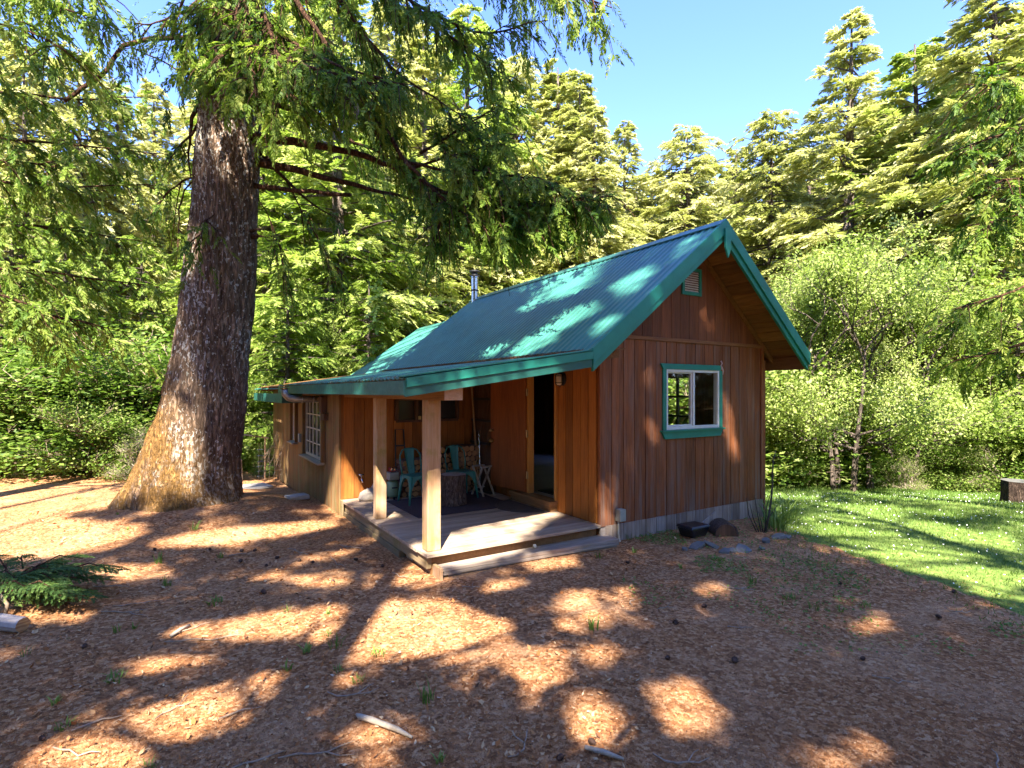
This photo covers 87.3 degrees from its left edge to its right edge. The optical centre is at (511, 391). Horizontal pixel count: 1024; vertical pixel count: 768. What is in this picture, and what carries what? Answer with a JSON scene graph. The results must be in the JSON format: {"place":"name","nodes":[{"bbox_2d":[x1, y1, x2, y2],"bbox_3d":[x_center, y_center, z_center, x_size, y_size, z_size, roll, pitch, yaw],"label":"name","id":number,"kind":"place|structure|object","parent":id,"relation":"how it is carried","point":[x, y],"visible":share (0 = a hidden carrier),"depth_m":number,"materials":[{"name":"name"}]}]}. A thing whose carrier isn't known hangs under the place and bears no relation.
{"place":"outdoors","nodes":[
{"label":"outdoors","id":0,"kind":"place"},
{"bbox_2d":[0,461,1023,767],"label":"ground","id":1,"kind":"structure","parent":0,"point":[370,551],"depth_m":4.38,"materials":[{"name":"soil"}]},
{"bbox_2d":[0,613,30,632],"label":"wood chunk","id":2,"kind":"object","parent":1,"relation":"on","point":[13,623],"visible":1,"depth_m":4.58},
{"bbox_2d":[2,432,56,477],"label":"shrub","id":3,"kind":"object","parent":1,"relation":"on","point":[21,473],"visible":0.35,"depth_m":13.01,"materials":[{"name":"green plant"}]},
{"bbox_2d":[0,13,97,298],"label":"conifer","id":4,"kind":"object","parent":1,"relation":"on","point":[6,40],"visible":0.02,"depth_m":25.59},
{"bbox_2d":[0,331,111,471],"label":"shrub","id":5,"kind":"object","parent":1,"relation":"on","point":[35,391],"visible":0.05,"depth_m":14.03,"materials":[{"name":"green plant"}]},
{"bbox_2d":[0,198,125,472],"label":"young conifer","id":6,"kind":"object","parent":1,"relation":"on","point":[36,293],"visible":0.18,"depth_m":15.07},
{"bbox_2d":[0,36,129,354],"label":"conifer","id":7,"kind":"object","parent":1,"relation":"on","point":[10,51],"visible":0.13,"depth_m":21.86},
{"bbox_2d":[0,553,131,608],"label":"fir bough","id":8,"kind":"object","parent":1,"relation":"on","point":[50,576],"visible":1,"depth_m":5.11,"materials":[{"name":"green plant"}]},
{"bbox_2d":[0,350,138,478],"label":"shrub","id":9,"kind":"object","parent":1,"relation":"on","point":[23,404],"visible":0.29,"depth_m":13.10,"materials":[{"name":"green plant"}]},
{"bbox_2d":[0,211,144,408],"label":"young conifer","id":10,"kind":"object","parent":1,"relation":"on","point":[89,271],"visible":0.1,"depth_m":17.06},
{"bbox_2d":[0,330,170,485],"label":"shrub","id":11,"kind":"object","parent":1,"relation":"on","point":[26,384],"visible":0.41,"depth_m":13.16,"materials":[{"name":"green plant"}]},
{"bbox_2d":[18,389,155,480],"bbox_3d":[-10.132,1.123,13.286,2.973,2.373,3.246,0,0,-16],"label":"shrub","id":12,"kind":"object","parent":1,"relation":"on","point":[91,423],"visible":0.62,"depth_m":12.84,"materials":[{"name":"green plant"}]},
{"bbox_2d":[0,40,180,353],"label":"conifer","id":13,"kind":"object","parent":1,"relation":"on","point":[92,132],"visible":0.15,"depth_m":26.96,"materials":[{"name":"plant"}]},
{"bbox_2d":[0,0,188,386],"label":"fir tree","id":14,"kind":"object","parent":1,"relation":"on","point":[27,320],"visible":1,"depth_m":9.06,"materials":[{"name":"green plant"}]},
{"bbox_2d":[92,426,148,482],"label":"shrub","id":15,"kind":"object","parent":1,"relation":"on","point":[122,474],"visible":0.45,"depth_m":12.59,"materials":[{"name":"green plant"}]},
{"bbox_2d":[58,80,184,396],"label":"conifer","id":16,"kind":"object","parent":1,"relation":"on","point":[138,136],"visible":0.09,"depth_m":28.89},
{"bbox_2d":[74,234,177,410],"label":"young conifer","id":17,"kind":"object","parent":1,"relation":"on","point":[144,278],"visible":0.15,"depth_m":18.76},
{"bbox_2d":[0,312,284,475],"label":"shrub","id":18,"kind":"object","parent":1,"relation":"on","point":[152,348],"visible":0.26,"depth_m":13.94,"materials":[{"name":"green plant"}]},
{"bbox_2d":[100,76,191,346],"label":"conifer","id":19,"kind":"object","parent":1,"relation":"on","point":[152,97],"visible":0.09,"depth_m":33.70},
{"bbox_2d":[56,355,283,468],"bbox_3d":[-10.103,0.558,17.273,8.163,3.831,7.803,0,0,-6],"label":"shrub","id":20,"kind":"object","parent":1,"relation":"on","point":[248,393],"visible":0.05,"depth_m":15.64,"materials":[{"name":"green plant"}]},
{"bbox_2d":[110,65,291,364],"bbox_3d":[-19.483,-8.966,36.213,17.967,28.379,16.319,0,0,3],"label":"conifer","id":21,"kind":"object","parent":1,"relation":"on","point":[179,117],"visible":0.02,"depth_m":33.16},
{"bbox_2d":[153,363,284,449],"bbox_3d":[-9.631,0.777,19.114,6.416,3.780,6.712,0,0,1],"label":"shrub","id":22,"kind":"object","parent":1,"relation":"on","point":[261,407],"visible":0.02,"depth_m":17.72,"materials":[{"name":"green plant"}]},
{"bbox_2d":[102,15,403,422],"bbox_3d":[-10.489,-6.925,22.632,11.497,18.773,10.460,0,0,-15],"label":"conifer","id":23,"kind":"object","parent":1,"relation":"on","point":[265,229],"visible":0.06,"depth_m":22.26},
{"bbox_2d":[241,409,272,469],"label":"shrub","id":24,"kind":"object","parent":1,"relation":"on","point":[249,459],"visible":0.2,"depth_m":16.13,"materials":[{"name":"green plant"}]},
{"bbox_2d":[243,482,273,488],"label":"concrete slab","id":25,"kind":"structure","parent":1,"relation":"on","point":[262,485],"depth_m":12.82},
{"bbox_2d":[248,439,274,477],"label":"shrub","id":26,"kind":"object","parent":1,"relation":"on","point":[260,472],"visible":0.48,"depth_m":14.81,"materials":[{"name":"green plant"}]},
{"bbox_2d":[242,266,339,472],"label":"young conifer","id":27,"kind":"object","parent":1,"relation":"on","point":[287,329],"visible":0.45,"depth_m":16.79,"materials":[{"name":"plant"}]},
{"bbox_2d":[182,0,400,411],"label":"conifer","id":28,"kind":"object","parent":1,"relation":"on","point":[292,28],"visible":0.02,"depth_m":25.77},
{"bbox_2d":[284,493,309,499],"bbox_3d":[-4.023,1.971,10.053,0.395,0.090,0.277,0,0,-43],"label":"stepping stone","id":29,"kind":"object","parent":1,"relation":"on","point":[300,496],"visible":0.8,"depth_m":9.98,"materials":[{"name":"stone"}]},
{"bbox_2d":[152,0,469,381],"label":"conifer","id":30,"kind":"object","parent":1,"relation":"on","point":[337,163],"visible":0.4,"depth_m":19.99,"materials":[{"name":"plant"}]},
{"bbox_2d":[249,241,380,424],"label":"young conifer","id":31,"kind":"object","parent":1,"relation":"on","point":[313,287],"visible":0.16,"depth_m":19.63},
{"bbox_2d":[278,741,353,758],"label":"fallen twig","id":32,"kind":"object","parent":1,"relation":"on","point":[300,753],"visible":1,"depth_m":3.09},
{"bbox_2d":[295,300,356,380],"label":"broadleaf tree","id":33,"kind":"object","parent":1,"relation":"on","point":[330,338],"visible":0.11,"depth_m":18.59,"materials":[{"name":"green plant"}]},
{"bbox_2d":[47,0,634,512],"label":"old fir","id":34,"kind":"object","parent":1,"relation":"on","point":[189,454],"visible":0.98,"depth_m":8.42,"materials":[{"name":"green plant"}]},
{"bbox_2d":[0,503,689,767],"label":"dead leaves","id":35,"kind":"object","parent":1,"relation":"on","point":[342,765],"visible":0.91,"depth_m":3.86,"materials":[{"name":"plant"}]},
{"bbox_2d":[312,275,404,377],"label":"young conifer","id":36,"kind":"object","parent":1,"relation":"on","point":[375,326],"visible":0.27,"depth_m":17.80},
{"bbox_2d":[275,0,489,378],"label":"conifer","id":37,"kind":"object","parent":1,"relation":"on","point":[385,41],"visible":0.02,"depth_m":29.89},
{"bbox_2d":[371,289,431,355],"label":"young conifer","id":38,"kind":"object","parent":1,"relation":"on","point":[404,325],"visible":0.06,"depth_m":21.79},
{"bbox_2d":[354,23,513,353],"bbox_3d":[-4.396,-7.637,26.286,10.499,19.851,12.037,0,0,-21],"label":"conifer","id":39,"kind":"object","parent":1,"relation":"on","point":[419,68],"visible":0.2,"depth_m":25.55,"materials":[{"name":"plant"}]},
{"bbox_2d":[361,3,553,354],"bbox_3d":[-2.170,-9.331,30.159,15.902,23.370,14.469,0,0,32],"label":"conifer","id":40,"kind":"object","parent":1,"relation":"on","point":[465,10],"visible":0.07,"depth_m":28.67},
{"bbox_2d":[0,470,1023,767],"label":"fallen needles","id":41,"kind":"object","parent":1,"relation":"on","point":[560,748],"depth_m":3.67,"materials":[{"name":"plant"}]},
{"bbox_2d":[441,53,620,298],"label":"conifer","id":42,"kind":"object","parent":1,"relation":"on","point":[535,85],"visible":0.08,"depth_m":32.67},
{"bbox_2d":[254,219,810,580],"bbox_3d":[-1.321,-0.350,11.983,7.288,5.640,11.988,0,0,-32],"label":"cabin","id":43,"kind":"object","parent":1,"relation":"on","point":[577,366],"visible":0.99,"depth_m":8.21,"materials":[{"name":"red"}]},
{"bbox_2d":[257,432,283,482],"bbox_3d":[-5.906,1.620,13.360,0.786,1.300,0.112,0,0,-32],"label":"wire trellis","id":44,"kind":"object","parent":43,"relation":"attached to","point":[264,457],"visible":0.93,"depth_m":13.29,"materials":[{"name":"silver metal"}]},
{"bbox_2d":[299,402,324,465],"bbox_3d":[-3.916,0.755,10.515,0.170,1.170,1.790,0,0,-32],"label":"window","id":45,"kind":"structure","parent":43,"relation":"in","point":[312,454],"depth_m":10.69,"materials":[{"name":"white paint"}]},
{"bbox_2d":[358,485,372,501],"bbox_3d":[-2.364,1.653,8.875,0.328,0.281,0.309,0,0,-3],"label":"sack","id":46,"kind":"object","parent":43,"relation":"on","point":[365,495],"visible":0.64,"depth_m":8.77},
{"bbox_2d":[386,466,398,499],"bbox_3d":[-1.993,1.515,8.975,0.216,0.557,0.232,0,0,-32],"label":"bucket","id":47,"kind":"object","parent":43,"relation":"on","point":[392,483],"visible":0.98,"depth_m":8.90,"materials":[{"name":"green metal"}]},
{"bbox_2d":[395,399,458,422],"bbox_3d":[-1.521,0.330,9.712,1.220,0.420,0.090,0,0,-32],"label":"window","id":48,"kind":"structure","parent":43,"relation":"in","point":[406,410],"depth_m":9.59,"materials":[{"name":"black glass"}]},
{"bbox_2d":[386,491,502,517],"bbox_3d":[-0.993,1.788,8.620,1.640,0.009,1.400,0,0,-32],"label":"rug","id":49,"kind":"object","parent":43,"relation":"on","point":[474,503],"visible":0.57,"depth_m":8.42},
{"bbox_2d":[397,447,421,505],"bbox_3d":[-1.569,1.365,8.736,0.474,0.864,0.539,0,0,-35],"label":"metal chair","id":50,"kind":"object","parent":49,"relation":"on","point":[411,476],"visible":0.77,"depth_m":8.80,"materials":[{"name":"green metal"}]},
{"bbox_2d":[441,472,466,506],"bbox_3d":[-0.925,1.546,8.531,0.414,0.475,0.421,0,0,0],"label":"log stump","id":51,"kind":"object","parent":49,"relation":"on","point":[453,489],"visible":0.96,"depth_m":8.36,"materials":[{"name":"brown wood"}]},
{"bbox_2d":[444,445,478,497],"bbox_3d":[-0.893,1.365,9.169,0.474,0.864,0.539,0,0,-30],"label":"metal chair","id":52,"kind":"object","parent":49,"relation":"on","point":[455,459],"visible":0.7,"depth_m":9.32,"materials":[{"name":"green metal"}]},
{"bbox_2d":[471,464,494,496],"bbox_3d":[-0.512,1.539,9.322,0.341,0.520,0.290,0,0,41],"label":"folding stand","id":53,"kind":"object","parent":49,"relation":"on","point":[486,476],"visible":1,"depth_m":9.32,"materials":[{"name":"grey wood"}]},
{"bbox_2d":[470,383,490,491],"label":"wall","id":54,"kind":"structure","parent":43,"relation":"on","point":[482,403],"depth_m":9.77,"materials":[{"name":"brown wood"}]},
{"bbox_2d":[489,378,527,491],"bbox_3d":[-0.078,0.645,8.995,0.111,1.950,0.943,0,0,-41],"label":"door","id":55,"kind":"structure","parent":43,"relation":"in","point":[509,433],"depth_m":8.97,"materials":[{"name":"brown wood"}]},
{"bbox_2d":[495,499,544,512],"bbox_3d":[0.014,1.784,8.330,0.499,0.018,1.000,0,0,-32],"label":"doormat","id":56,"kind":"object","parent":43,"relation":"on","point":[510,505],"visible":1,"depth_m":8.26,"materials":[{"name":"fabric"}]},
{"bbox_2d":[668,377,688,424],"bbox_3d":[3.146,0.290,10.992,0.045,1.200,1.284,0,0,-32],"label":"window","id":57,"kind":"structure","parent":43,"relation":"in","point":[676,396],"depth_m":10.71,"materials":[{"name":"black metal"}]},
{"bbox_2d":[660,361,725,438],"bbox_3d":[2.772,0.104,8.257,1.436,1.197,0.125,0,0,-32],"label":"window","id":58,"kind":"structure","parent":43,"relation":"in","point":[690,430],"depth_m":8.26,"materials":[{"name":"green paint"}]},
{"bbox_2d":[498,71,648,289],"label":"conifer","id":59,"kind":"object","parent":1,"relation":"on","point":[584,100],"visible":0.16,"depth_m":30.23,"materials":[{"name":"plant"}]},
{"bbox_2d":[483,57,672,385],"bbox_3d":[2.976,-8.970,33.643,13.234,22.747,15.172,0,0,26],"label":"conifer","id":60,"kind":"object","parent":1,"relation":"on","point":[550,92],"visible":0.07,"depth_m":32.65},
{"bbox_2d":[541,104,646,276],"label":"conifer","id":61,"kind":"object","parent":1,"relation":"on","point":[593,152],"visible":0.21,"depth_m":28.45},
{"bbox_2d":[585,745,623,760],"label":"fallen branch","id":62,"kind":"object","parent":1,"relation":"on","point":[604,752],"visible":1,"depth_m":3.02,"materials":[{"name":"grey wood"}]},
{"bbox_2d":[600,120,663,250],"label":"conifer","id":63,"kind":"object","parent":1,"relation":"on","point":[625,131],"visible":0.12,"depth_m":37.37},
{"bbox_2d":[629,167,674,245],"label":"conifer","id":64,"kind":"object","parent":1,"relation":"on","point":[648,194],"visible":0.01,"depth_m":41.89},
{"bbox_2d":[676,521,710,537],"bbox_3d":[2.586,1.970,7.662,0.399,0.165,0.299,0,0,-32],"label":"storage tub","id":65,"kind":"object","parent":1,"relation":"on","point":[692,529],"visible":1,"depth_m":7.58,"materials":[{"name":"black plastic"}]},
{"bbox_2d":[657,162,733,220],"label":"conifer","id":66,"kind":"object","parent":1,"relation":"on","point":[700,181],"visible":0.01,"depth_m":56.42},
{"bbox_2d":[627,124,781,297],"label":"conifer","id":67,"kind":"object","parent":1,"relation":"on","point":[685,214],"visible":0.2,"depth_m":35.59,"materials":[{"name":"plant"}]},
{"bbox_2d":[708,518,738,536],"bbox_3d":[3.040,1.953,7.742,0.374,0.194,0.346,0,0,-3],"label":"rock","id":68,"kind":"object","parent":1,"relation":"on","point":[721,527],"visible":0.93,"depth_m":7.58,"materials":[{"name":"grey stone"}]},
{"bbox_2d":[703,146,775,270],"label":"conifer","id":69,"kind":"object","parent":1,"relation":"on","point":[731,152],"visible":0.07,"depth_m":39.80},
{"bbox_2d":[691,168,790,273],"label":"conifer","id":70,"kind":"object","parent":1,"relation":"on","point":[739,200],"depth_m":43.09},
{"bbox_2d":[668,363,834,488],"bbox_3d":[5.769,0.875,18.347,9.462,5.189,8.666,0,0,23],"label":"shrub","id":71,"kind":"object","parent":1,"relation":"on","point":[683,391],"visible":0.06,"depth_m":15.88,"materials":[{"name":"green plant"}]},
{"bbox_2d":[746,451,776,532],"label":"clump","id":72,"kind":"object","parent":1,"relation":"on","point":[768,517],"visible":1,"depth_m":7.92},
{"bbox_2d":[668,337,861,487],"bbox_3d":[6.861,0.870,18.462,9.439,5.176,8.644,0,0,2],"label":"shrub","id":73,"kind":"object","parent":1,"relation":"on","point":[781,376],"visible":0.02,"depth_m":15.71,"materials":[{"name":"green plant"}]},
{"bbox_2d":[668,361,871,489],"bbox_3d":[7.823,1.137,18.673,8.259,4.529,7.564,0,0,-40],"label":"shrub","id":74,"kind":"object","parent":1,"relation":"on","point":[790,468],"visible":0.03,"depth_m":15.78,"materials":[{"name":"green plant"}]},
{"bbox_2d":[746,501,796,531],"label":"iris clump","id":75,"kind":"object","parent":1,"relation":"on","point":[775,525],"visible":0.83,"depth_m":8.21,"materials":[{"name":"green plant"}]},
{"bbox_2d":[765,125,841,293],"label":"conifer","id":76,"kind":"object","parent":1,"relation":"on","point":[809,188],"visible":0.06,"depth_m":35.59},
{"bbox_2d":[622,517,1023,655],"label":"clover","id":77,"kind":"object","parent":1,"relation":"on","point":[823,568],"visible":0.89,"depth_m":5.92,"materials":[{"name":"green plant"}]},
{"bbox_2d":[765,354,921,486],"bbox_3d":[8.852,0.905,19.116,10.873,5.102,10.393,0,0,-17],"label":"shrub","id":78,"kind":"object","parent":1,"relation":"on","point":[842,468],"visible":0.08,"depth_m":16.15,"materials":[{"name":"green plant"}]},
{"bbox_2d":[0,0,1023,214],"label":"sky","id":79,"kind":"structure","parent":0,"point":[713,66],"materials":[{"name":"blue"}]},
{"bbox_2d":[756,448,1023,633],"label":"lawn","id":80,"kind":"structure","parent":0,"point":[918,558],"depth_m":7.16,"materials":[{"name":"plant"}]},
{"bbox_2d":[753,491,808,523],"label":"iris clump","id":81,"kind":"object","parent":80,"relation":"on","point":[789,515],"visible":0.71,"depth_m":8.80,"materials":[{"name":"green plant"}]},
{"bbox_2d":[746,148,836,273],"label":"conifer","id":82,"kind":"object","parent":80,"relation":"on","point":[778,158],"visible":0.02,"depth_m":41.31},
{"bbox_2d":[765,432,824,486],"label":"shrub","id":83,"kind":"object","parent":80,"relation":"on","point":[809,482],"visible":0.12,"depth_m":16.98,"materials":[{"name":"green plant"}]},
{"bbox_2d":[708,108,886,379],"bbox_3d":[15.031,-5.439,30.594,13.390,21.150,12.162,0,0,42],"label":"conifer","id":84,"kind":"object","parent":80,"relation":"on","point":[767,152],"visible":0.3,"depth_m":30.19,"materials":[{"name":"plant"}]},
{"bbox_2d":[765,277,844,485],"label":"broadleaf tree","id":85,"kind":"object","parent":80,"relation":"on","point":[813,325],"visible":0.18,"depth_m":15.88,"materials":[{"name":"green plant"}]},
{"bbox_2d":[769,252,895,483],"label":"broadleaf tree","id":86,"kind":"object","parent":80,"relation":"on","point":[848,343],"visible":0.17,"depth_m":17.10,"materials":[{"name":"green plant"}]},
{"bbox_2d":[754,6,940,451],"bbox_3d":[16.678,-7.723,26.424,11.741,22.200,13.461,0,0,41],"label":"conifer","id":87,"kind":"object","parent":80,"relation":"on","point":[830,130],"visible":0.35,"depth_m":26.34,"materials":[{"name":"plant"}]},
{"bbox_2d":[795,246,941,488],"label":"broadleaf tree","id":88,"kind":"object","parent":80,"relation":"on","point":[869,483],"visible":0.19,"depth_m":16.00,"materials":[{"name":"green plant"}]},
{"bbox_2d":[765,196,995,491],"bbox_3d":[9.522,-1.080,15.433,6.983,8.156,6.183,0,0,16],"label":"broadleaf tree","id":89,"kind":"object","parent":80,"relation":"on","point":[845,287],"visible":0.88,"depth_m":14.60,"materials":[{"name":"green plant"}]},
{"bbox_2d":[833,113,953,445],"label":"conifer","id":90,"kind":"object","parent":80,"relation":"on","point":[868,203],"visible":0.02,"depth_m":33.33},
{"bbox_2d":[765,489,1022,608],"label":"daisies","id":91,"kind":"object","parent":80,"relation":"on","point":[902,522],"visible":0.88,"depth_m":8.48,"materials":[{"name":"white plant"}]},
{"bbox_2d":[860,451,928,488],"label":"shrub","id":92,"kind":"object","parent":80,"relation":"on","point":[886,468],"visible":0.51,"depth_m":17.18,"materials":[{"name":"green plant"}]},
{"bbox_2d":[876,453,937,491],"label":"shrub","id":93,"kind":"object","parent":80,"relation":"on","point":[911,484],"visible":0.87,"depth_m":16.50,"materials":[{"name":"green plant"}]},
{"bbox_2d":[791,36,1023,395],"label":"conifer","id":94,"kind":"object","parent":80,"relation":"on","point":[901,66],"visible":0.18,"depth_m":25.15,"materials":[{"name":"plant"}]},
{"bbox_2d":[853,299,983,473],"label":"young conifer","id":95,"kind":"object","parent":80,"relation":"on","point":[874,361],"visible":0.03,"depth_m":20.91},
{"bbox_2d":[815,223,1023,482],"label":"broadleaf tree","id":96,"kind":"object","parent":80,"relation":"on","point":[957,301],"visible":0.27,"depth_m":15.97,"materials":[{"name":"green plant"}]},
{"bbox_2d":[870,286,988,485],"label":"broadleaf tree","id":97,"kind":"object","parent":80,"relation":"on","point":[900,335],"visible":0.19,"depth_m":17.20,"materials":[{"name":"green plant"}]},
{"bbox_2d":[847,0,1023,405],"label":"conifer","id":98,"kind":"object","parent":80,"relation":"on","point":[999,21],"visible":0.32,"depth_m":21.87,"materials":[{"name":"plant"}]},
{"bbox_2d":[880,437,994,493],"bbox_3d":[13.388,2.273,16.903,3.222,2.016,3.080,0,0,5],"label":"shrub","id":99,"kind":"object","parent":80,"relation":"on","point":[941,459],"visible":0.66,"depth_m":16.45,"materials":[{"name":"green plant"}]},
{"bbox_2d":[873,292,1022,464],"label":"broadleaf tree","id":100,"kind":"object","parent":80,"relation":"on","point":[966,342],"visible":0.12,"depth_m":17.28,"materials":[{"name":"green plant"}]},
{"bbox_2d":[883,55,1023,350],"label":"conifer","id":101,"kind":"object","parent":80,"relation":"on","point":[938,94],"visible":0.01,"depth_m":31.68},
{"bbox_2d":[884,255,1023,480],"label":"broadleaf tree","id":102,"kind":"object","parent":80,"relation":"on","point":[989,272],"visible":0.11,"depth_m":18.67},
{"bbox_2d":[925,436,1003,492],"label":"shrub","id":103,"kind":"object","parent":80,"relation":"on","point":[974,461],"visible":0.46,"depth_m":16.11,"materials":[{"name":"green plant"}]},
{"bbox_2d":[911,62,1023,416],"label":"fir tree","id":104,"kind":"object","parent":80,"relation":"on","point":[985,241],"visible":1,"depth_m":8.58,"materials":[{"name":"green plant"}]},
{"bbox_2d":[920,397,1023,493],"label":"shrub","id":105,"kind":"object","parent":80,"relation":"on","point":[999,446],"visible":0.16,"depth_m":16.11,"materials":[{"name":"green plant"}]},
{"bbox_2d":[926,297,1023,472],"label":"tree","id":106,"kind":"object","parent":80,"relation":"on","point":[1018,352],"visible":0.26,"depth_m":16.92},
{"bbox_2d":[928,39,1023,290],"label":"conifer","id":107,"kind":"object","parent":80,"relation":"on","point":[1018,126],"visible":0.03,"depth_m":29.65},
{"bbox_2d":[939,439,1019,492],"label":"shrub","id":108,"kind":"object","parent":80,"relation":"on","point":[986,464],"visible":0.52,"depth_m":15.99,"materials":[{"name":"green plant"}]},
{"bbox_2d":[938,319,1023,437],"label":"broadleaf tree","id":109,"kind":"object","parent":80,"relation":"on","point":[991,358],"visible":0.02,"depth_m":18.73,"materials":[{"name":"green plant"}]},
{"bbox_2d":[947,402,1023,491],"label":"shrub","id":110,"kind":"object","parent":80,"relation":"on","point":[1011,470],"visible":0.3,"depth_m":15.80,"materials":[{"name":"green plant"}]},
{"bbox_2d":[999,478,1023,503],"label":"tree stump","id":111,"kind":"object","parent":80,"relation":"on","point":[1011,490],"visible":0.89,"depth_m":12.21,"materials":[{"name":"brown wood"}]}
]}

